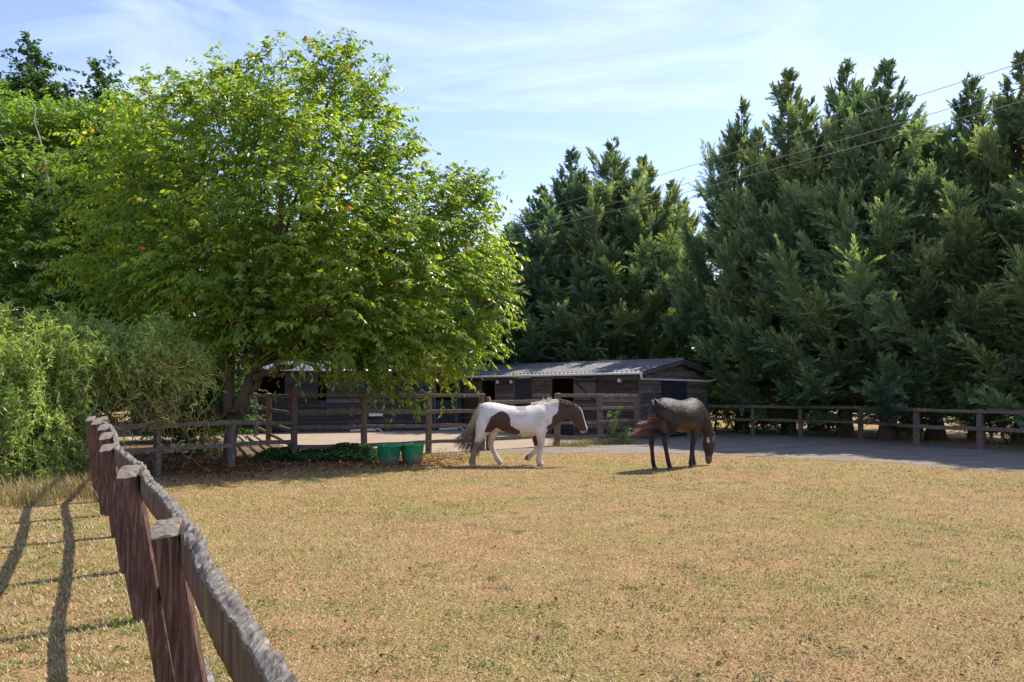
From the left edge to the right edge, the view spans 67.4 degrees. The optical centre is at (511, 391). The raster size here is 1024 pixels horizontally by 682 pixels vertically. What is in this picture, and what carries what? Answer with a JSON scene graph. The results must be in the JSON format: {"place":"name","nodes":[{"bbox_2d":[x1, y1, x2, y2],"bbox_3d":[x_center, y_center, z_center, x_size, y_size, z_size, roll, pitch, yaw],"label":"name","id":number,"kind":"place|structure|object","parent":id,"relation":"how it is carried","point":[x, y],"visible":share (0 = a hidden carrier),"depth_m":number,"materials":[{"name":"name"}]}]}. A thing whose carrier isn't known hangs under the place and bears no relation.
{"place":"outdoors","nodes":[
{"label":"outdoors","id":0,"kind":"place"},
{"bbox_2d":[0,441,402,475],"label":"leaf litter ground","id":1,"kind":"structure","parent":0,"point":[244,449],"depth_m":19.17,"materials":[{"name":"brown plant"}]},
{"bbox_2d":[14,293,147,454],"bbox_3d":[-10.262,-0.373,18.290,3.135,3.978,3.075,0,0,-37],"label":"dark shrub","id":2,"kind":"object","parent":1,"relation":"on","point":[117,409],"visible":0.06,"depth_m":18.39,"materials":[{"name":"green plant"}]},
{"bbox_2d":[133,335,264,454],"bbox_3d":[-7.918,0.161,19.520,3.259,3.345,3.746,0,0,-38],"label":"dark shrub","id":3,"kind":"object","parent":1,"relation":"on","point":[219,400],"visible":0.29,"depth_m":19.03,"materials":[{"name":"green plant"}]},
{"bbox_2d":[201,430,223,460],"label":"tall weed","id":4,"kind":"object","parent":1,"relation":"on","point":[213,452],"visible":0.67,"depth_m":16.88,"materials":[{"name":"green plant"}]},
{"bbox_2d":[77,448,469,484],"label":"fallen leaves","id":5,"kind":"object","parent":1,"relation":"on","point":[241,462],"visible":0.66,"depth_m":15.86,"materials":[{"name":"brown plant"}]},
{"bbox_2d":[247,442,378,461],"bbox_3d":[-4.374,1.371,17.502,3.071,0.417,1.976,0,0,0],"label":"ivy","id":6,"kind":"object","parent":1,"relation":"on","point":[357,451],"visible":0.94,"depth_m":17.01,"materials":[{"name":"green plant"}]},
{"bbox_2d":[0,405,1023,681],"bbox_3d":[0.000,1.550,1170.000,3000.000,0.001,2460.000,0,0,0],"label":"ground","id":7,"kind":"structure","parent":0,"point":[678,649],"depth_m":6.69,"materials":[{"name":"beige plant"}]},
{"bbox_2d":[0,466,99,509],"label":"tall dry grass","id":8,"kind":"structure","parent":7,"relation":"on","point":[44,492],"depth_m":10.98,"materials":[{"name":"beige plant"}]},
{"bbox_2d":[0,31,203,336],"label":"tall dark tree","id":9,"kind":"object","parent":7,"relation":"on","point":[36,80],"visible":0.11,"depth_m":28.85,"materials":[{"name":"green plant"}]},
{"bbox_2d":[0,78,223,396],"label":"cherry tree","id":10,"kind":"object","parent":7,"relation":"on","point":[31,223],"visible":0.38,"depth_m":19.45,"materials":[{"name":"green plant"}]},
{"bbox_2d":[0,300,231,494],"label":"corkscrew willow","id":11,"kind":"object","parent":7,"relation":"on","point":[59,406],"visible":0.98,"depth_m":12.85,"materials":[{"name":"green plant"}]},
{"bbox_2d":[86,416,298,681],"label":"foreground fence","id":12,"kind":"object","parent":7,"relation":"on","point":[170,570],"visible":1,"depth_m":2.11,"materials":[{"name":"brown wood"}]},
{"bbox_2d":[109,419,295,475],"bbox_3d":[-5.928,1.122,15.268,0.338,1.156,4.894,0,0,26],"label":"paddock fence","id":13,"kind":"object","parent":7,"relation":"on","point":[232,445],"visible":0.77,"depth_m":15.00,"materials":[{"name":"brown wood"}]},
{"bbox_2d":[253,393,297,445],"bbox_3d":[-7.036,0.871,22.416,0.216,1.658,10.162,0,0,-23],"label":"yard fence","id":14,"kind":"object","parent":7,"relation":"on","point":[268,409],"visible":0.76,"depth_m":22.93,"materials":[{"name":"brown wood"}]},
{"bbox_2d":[24,27,530,460],"bbox_3d":[-5.378,-3.282,18.042,11.606,9.896,8.708,0,0,0],"label":"cherry tree","id":15,"kind":"object","parent":7,"relation":"on","point":[263,288],"visible":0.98,"depth_m":16.25,"materials":[{"name":"green plant"}]},
{"bbox_2d":[237,240,359,353],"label":"leyland cypress","id":16,"kind":"object","parent":7,"relation":"on","point":[314,295],"depth_m":39.68,"materials":[{"name":"green plant"}]},
{"bbox_2d":[300,240,418,355],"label":"leyland cypress","id":17,"kind":"object","parent":7,"relation":"on","point":[389,264],"visible":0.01,"depth_m":40.09,"materials":[{"name":"green plant"}]},
{"bbox_2d":[122,430,633,452],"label":"yard","id":18,"kind":"structure","parent":7,"relation":"on","point":[304,438],"depth_m":25.23,"materials":[{"name":"beige concrete"}]},
{"bbox_2d":[123,346,267,442],"bbox_3d":[-9.826,0.088,24.099,3.926,3.698,3.816,0,0,0],"label":"dark shrub","id":19,"kind":"object","parent":18,"relation":"on","point":[148,432],"visible":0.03,"depth_m":23.41,"materials":[{"name":"green plant"}]},
{"bbox_2d":[131,354,469,434],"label":"stable wing","id":20,"kind":"structure","parent":18,"relation":"on","point":[287,381],"depth_m":29.57,"materials":[{"name":"black wood"}]},
{"bbox_2d":[252,395,283,431],"bbox_3d":[-9.092,0.815,28.643,1.160,1.370,0.022,0,0,-18],"label":"lower door","id":21,"kind":"structure","parent":20,"relation":"in","point":[279,405],"depth_m":28.69,"materials":[{"name":"black wood"}]},
{"bbox_2d":[435,400,454,428],"bbox_3d":[-2.676,0.925,30.772,0.791,1.150,0.022,0,0,-18],"label":"lower door","id":22,"kind":"structure","parent":20,"relation":"in","point":[445,418],"depth_m":30.77,"materials":[{"name":"black wood"}]},
{"bbox_2d":[350,428,381,431],"bbox_3d":[-5.568,1.410,29.358,1.222,0.279,0.090,0,0,-18],"label":"cavaletti","id":23,"kind":"object","parent":18,"relation":"on","point":[359,430],"visible":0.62,"depth_m":29.27,"materials":[{"name":"white paint"}]},
{"bbox_2d":[439,427,463,429],"bbox_3d":[-2.398,1.410,30.410,1.009,0.279,0.090,0,0,-18],"label":"cavaletti","id":24,"kind":"object","parent":18,"relation":"on","point":[454,428],"visible":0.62,"depth_m":30.38,"materials":[{"name":"white paint"}]},
{"bbox_2d":[290,387,485,453],"bbox_3d":[-2.880,0.791,18.825,5.036,1.818,0.210,0,0,-31],"label":"paddock fence","id":25,"kind":"object","parent":7,"relation":"on","point":[363,425],"visible":0.69,"depth_m":18.42,"materials":[{"name":"brown wood"}]},
{"bbox_2d":[376,444,401,464],"bbox_3d":[-2.611,1.337,16.316,0.556,0.414,0.588,0,0,0],"label":"green tub","id":26,"kind":"object","parent":7,"relation":"on","point":[389,454],"visible":0.98,"depth_m":16.12,"materials":[{"name":"plastic"}]},
{"bbox_2d":[401,443,424,463],"bbox_3d":[-2.159,1.337,16.607,0.556,0.414,0.588,0,0,0],"label":"green tub","id":27,"kind":"object","parent":7,"relation":"on","point":[411,453],"visible":0.95,"depth_m":16.41,"materials":[{"name":"plastic"}]},
{"bbox_2d":[390,231,445,326],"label":"leyland cypress","id":28,"kind":"object","parent":7,"relation":"on","point":[414,279],"visible":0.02,"depth_m":39.42,"materials":[{"name":"green plant"}]},
{"bbox_2d":[408,239,497,370],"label":"leyland cypress","id":29,"kind":"object","parent":7,"relation":"on","point":[472,244],"visible":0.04,"depth_m":37.70,"materials":[{"name":"green plant"}]},
{"bbox_2d":[15,324,954,406],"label":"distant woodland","id":30,"kind":"object","parent":7,"relation":"on","point":[720,397],"depth_m":75.60,"materials":[{"name":"green plant"}]},
{"bbox_2d":[352,436,645,457],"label":"rough grass","id":31,"kind":"structure","parent":7,"relation":"on","point":[584,443],"depth_m":22.02,"materials":[{"name":"green plant"}]},
{"bbox_2d":[0,446,1023,681],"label":"scattered leaves","id":32,"kind":"object","parent":7,"relation":"on","point":[537,637],"visible":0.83,"depth_m":5.51,"materials":[{"name":"brown plant"}]},
{"bbox_2d":[433,221,595,366],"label":"leyland cypress","id":33,"kind":"object","parent":7,"relation":"on","point":[508,234],"visible":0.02,"depth_m":36.02,"materials":[{"name":"green plant"}]},
{"bbox_2d":[486,396,552,450],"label":"field gate","id":34,"kind":"structure","parent":7,"relation":"on","point":[488,398],"depth_m":20.69,"materials":[{"name":"brown wood"}]},
{"bbox_2d":[453,397,586,465],"bbox_3d":[0.166,0.835,16.100,2.829,1.458,0.607,0,0,0],"label":"horse","id":35,"kind":"object","parent":7,"relation":"on","point":[536,421],"visible":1,"depth_m":15.95},
{"bbox_2d":[434,183,615,396],"bbox_3d":[1.405,-3.829,34.854,9.475,10.936,8.073,0,0,-42],"label":"leyland cypress","id":36,"kind":"object","parent":7,"relation":"on","point":[542,238],"visible":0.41,"depth_m":32.84,"materials":[{"name":"green plant"}]},
{"bbox_2d":[470,145,669,364],"bbox_3d":[2.253,-4.875,36.010,9.696,13.060,9.837,0,0,-8],"label":"leyland cypress","id":37,"kind":"object","parent":7,"relation":"on","point":[564,191],"visible":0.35,"depth_m":33.11,"materials":[{"name":"green plant"}]},
{"bbox_2d":[453,358,717,438],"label":"stable block","id":38,"kind":"structure","parent":7,"relation":"on","point":[648,380],"depth_m":26.86,"materials":[{"name":"brown wood"}]},
{"bbox_2d":[515,379,531,405],"bbox_3d":[0.443,0.530,28.708,0.854,1.960,0.027,0,0,45],"label":"door","id":39,"kind":"structure","parent":38,"relation":"in","point":[523,388],"depth_m":28.70,"materials":[{"name":"black wood"}]},
{"bbox_2d":[552,419,573,433],"bbox_3d":[1.806,0.965,27.338,0.048,1.070,1.010,0,0,-45],"label":"lower door","id":40,"kind":"structure","parent":38,"relation":"in","point":[564,429],"depth_m":27.21,"materials":[{"name":"black wood"}]},
{"bbox_2d":[574,378,595,403],"bbox_3d":[2.513,-0.020,26.574,0.956,0.860,0.048,0,0,45],"label":"upper door","id":41,"kind":"structure","parent":38,"relation":"in","point":[581,386],"depth_m":26.54,"materials":[{"name":"grey wood"}]},
{"bbox_2d":[660,380,685,435],"bbox_3d":[5.554,0.560,26.371,1.556,1.880,0.026,0,0,-45],"label":"gable door","id":42,"kind":"structure","parent":38,"relation":"in","point":[676,390],"depth_m":26.38,"materials":[{"name":"black wood"}]},
{"bbox_2d":[474,136,707,362],"bbox_3d":[4.029,-5.067,35.607,11.307,13.453,11.307,0,0,33],"label":"leyland cypress","id":43,"kind":"object","parent":7,"relation":"on","point":[612,163],"visible":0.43,"depth_m":32.98,"materials":[{"name":"green plant"}]},
{"bbox_2d":[554,393,640,445],"bbox_3d":[2.715,0.871,23.149,3.951,1.658,0.366,0,0,-44],"label":"paddock fence","id":44,"kind":"object","parent":7,"relation":"on","point":[600,408],"visible":0.81,"depth_m":22.93,"materials":[{"name":"brown wood"}]},
{"bbox_2d":[606,405,621,437],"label":"tall weed","id":45,"kind":"object","parent":7,"relation":"on","point":[614,425],"visible":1,"depth_m":23.24,"materials":[{"name":"green plant"}]},
{"bbox_2d":[618,425,631,443],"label":"tall weed","id":46,"kind":"object","parent":7,"relation":"on","point":[625,437],"visible":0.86,"depth_m":22.64,"materials":[{"name":"green plant"}]},
{"bbox_2d":[550,154,716,368],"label":"leyland cypress","id":47,"kind":"object","parent":7,"relation":"on","point":[644,346],"visible":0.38,"depth_m":32.84,"materials":[{"name":"green plant"}]},
{"bbox_2d":[624,397,715,469],"bbox_3d":[3.366,0.840,15.478,2.618,1.444,0.747,0,0,-40],"label":"horse","id":48,"kind":"object","parent":7,"relation":"on","point":[667,416],"visible":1,"depth_m":15.23},
{"bbox_2d":[630,178,727,356],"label":"leyland cypress","id":49,"kind":"object","parent":7,"relation":"on","point":[694,223],"visible":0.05,"depth_m":36.96,"materials":[{"name":"green plant"}]},
{"bbox_2d":[633,95,795,429],"bbox_3d":[9.694,-5.155,31.410,8.362,13.631,8.242,0,0,-7],"label":"leyland cypress","id":50,"kind":"object","parent":7,"relation":"on","point":[727,194],"visible":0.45,"depth_m":30.08,"materials":[{"name":"green plant"}]},
{"bbox_2d":[707,377,740,431],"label":"leafy bush","id":51,"kind":"object","parent":7,"relation":"on","point":[715,412],"visible":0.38,"depth_m":29.49,"materials":[{"name":"green plant"}]},
{"bbox_2d":[719,396,777,432],"bbox_3d":[8.790,0.852,28.473,2.290,1.737,1.845,0,0,0],"label":"hedge bush","id":52,"kind":"object","parent":7,"relation":"on","point":[746,414],"visible":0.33,"depth_m":28.23,"materials":[{"name":"green plant"}]},
{"bbox_2d":[727,385,795,433],"bbox_3d":[9.354,0.778,28.993,2.776,2.106,2.262,0,0,0],"label":"hedge bush","id":53,"kind":"object","parent":7,"relation":"on","point":[764,427],"visible":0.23,"depth_m":28.76,"materials":[{"name":"green plant"}]},
{"bbox_2d":[664,67,872,432],"bbox_3d":[10.170,-5.319,28.815,8.527,13.968,7.265,0,0,1],"label":"leyland cypress","id":54,"kind":"object","parent":7,"relation":"on","point":[783,93],"visible":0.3,"depth_m":28.22,"materials":[{"name":"green plant"}]},
{"bbox_2d":[761,399,816,434],"bbox_3d":[9.993,0.786,27.481,2.337,1.662,1.987,0,0,0],"label":"hedge bush","id":55,"kind":"object","parent":7,"relation":"on","point":[778,415],"visible":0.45,"depth_m":27.44,"materials":[{"name":"green plant"}]},
{"bbox_2d":[688,186,897,430],"bbox_3d":[12.606,-4.191,30.878,11.307,11.672,11.307,0,0,8],"label":"leyland cypress","id":56,"kind":"object","parent":7,"relation":"on","point":[761,383],"visible":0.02,"depth_m":29.07,"materials":[{"name":"green plant"}]},
{"bbox_2d":[803,399,851,435],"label":"hedge bush","id":57,"kind":"object","parent":7,"relation":"on","point":[826,427],"visible":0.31,"depth_m":27.11,"materials":[{"name":"green plant"}]},
{"bbox_2d":[706,57,1003,435],"bbox_3d":[11.659,-5.147,26.843,10.176,13.616,10.176,0,0,38],"label":"leyland cypress","id":58,"kind":"object","parent":7,"relation":"on","point":[799,301],"visible":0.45,"depth_m":25.63,"materials":[{"name":"green plant"}]},
{"bbox_2d":[707,404,1023,448],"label":"back fence","id":59,"kind":"object","parent":7,"relation":"on","point":[979,428],"visible":0.91,"depth_m":22.38,"materials":[{"name":"brown wood"}]},
{"bbox_2d":[748,57,1023,438],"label":"leyland cypress","id":60,"kind":"object","parent":7,"relation":"on","point":[915,199],"visible":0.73,"depth_m":24.01,"materials":[{"name":"green plant"}]},
{"bbox_2d":[858,122,942,431],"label":"leyland cypress","id":61,"kind":"object","parent":7,"relation":"on","point":[860,357],"depth_m":29.11,"materials":[{"name":"green plant"}]},
{"bbox_2d":[792,128,1022,438],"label":"leyland cypress","id":62,"kind":"object","parent":7,"relation":"on","point":[924,304],"visible":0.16,"depth_m":23.85,"materials":[{"name":"green plant"}]},
{"bbox_2d":[887,407,927,438],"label":"hedge bush","id":63,"kind":"object","parent":7,"relation":"on","point":[900,428],"visible":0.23,"depth_m":24.88,"materials":[{"name":"green plant"}]},
{"bbox_2d":[896,402,942,441],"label":"hedge bush","id":64,"kind":"object","parent":7,"relation":"on","point":[923,421],"visible":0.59,"depth_m":23.61,"materials":[{"name":"green plant"}]},
{"bbox_2d":[839,71,1023,439],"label":"leyland cypress","id":65,"kind":"object","parent":7,"relation":"on","point":[970,92],"visible":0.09,"depth_m":24.02,"materials":[{"name":"green plant"}]},
{"bbox_2d":[862,48,1023,442],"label":"leyland cypress","id":66,"kind":"object","parent":7,"relation":"on","point":[963,223],"visible":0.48,"depth_m":22.26,"materials":[{"name":"green plant"}]},
{"bbox_2d":[934,188,1023,428],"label":"leyland cypress","id":67,"kind":"object","parent":7,"relation":"on","point":[1003,402],"visible":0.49,"depth_m":20.81,"materials":[{"name":"green plant"}]},
{"bbox_2d":[945,116,1023,421],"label":"leyland cypress","id":68,"kind":"object","parent":7,"relation":"on","point":[1015,283],"visible":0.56,"depth_m":20.94,"materials":[{"name":"green plant"}]},
{"bbox_2d":[959,405,1021,445],"bbox_3d":[13.835,0.880,22.238,1.697,1.626,1.650,0,0,0],"label":"hedge bush","id":69,"kind":"object","parent":7,"relation":"on","point":[1002,424],"visible":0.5,"depth_m":22.13,"materials":[{"name":"green plant"}]},
{"bbox_2d":[0,0,1023,348],"label":"sky","id":70,"kind":"structure","parent":0,"point":[508,86],"materials":[{"name":"blue"}]},
{"bbox_2d":[434,433,1023,471],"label":"track","id":71,"kind":"structure","parent":0,"point":[898,451],"depth_m":20.14,"materials":[{"name":"grey gravel"}]},
{"bbox_2d":[476,100,1023,243],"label":"power line","id":72,"kind":"object","parent":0,"point":[801,161],"visible":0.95,"depth_m":15.73,"materials":[{"name":"metal"}]},
{"bbox_2d":[494,87,1022,233],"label":"power line","id":73,"kind":"object","parent":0,"point":[794,153],"visible":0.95,"depth_m":16.01,"materials":[{"name":"metal"}]},
{"bbox_2d":[502,62,1023,219],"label":"power line","id":74,"kind":"object","parent":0,"point":[794,134],"visible":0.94,"depth_m":16.00,"materials":[{"name":"metal"}]}
]}

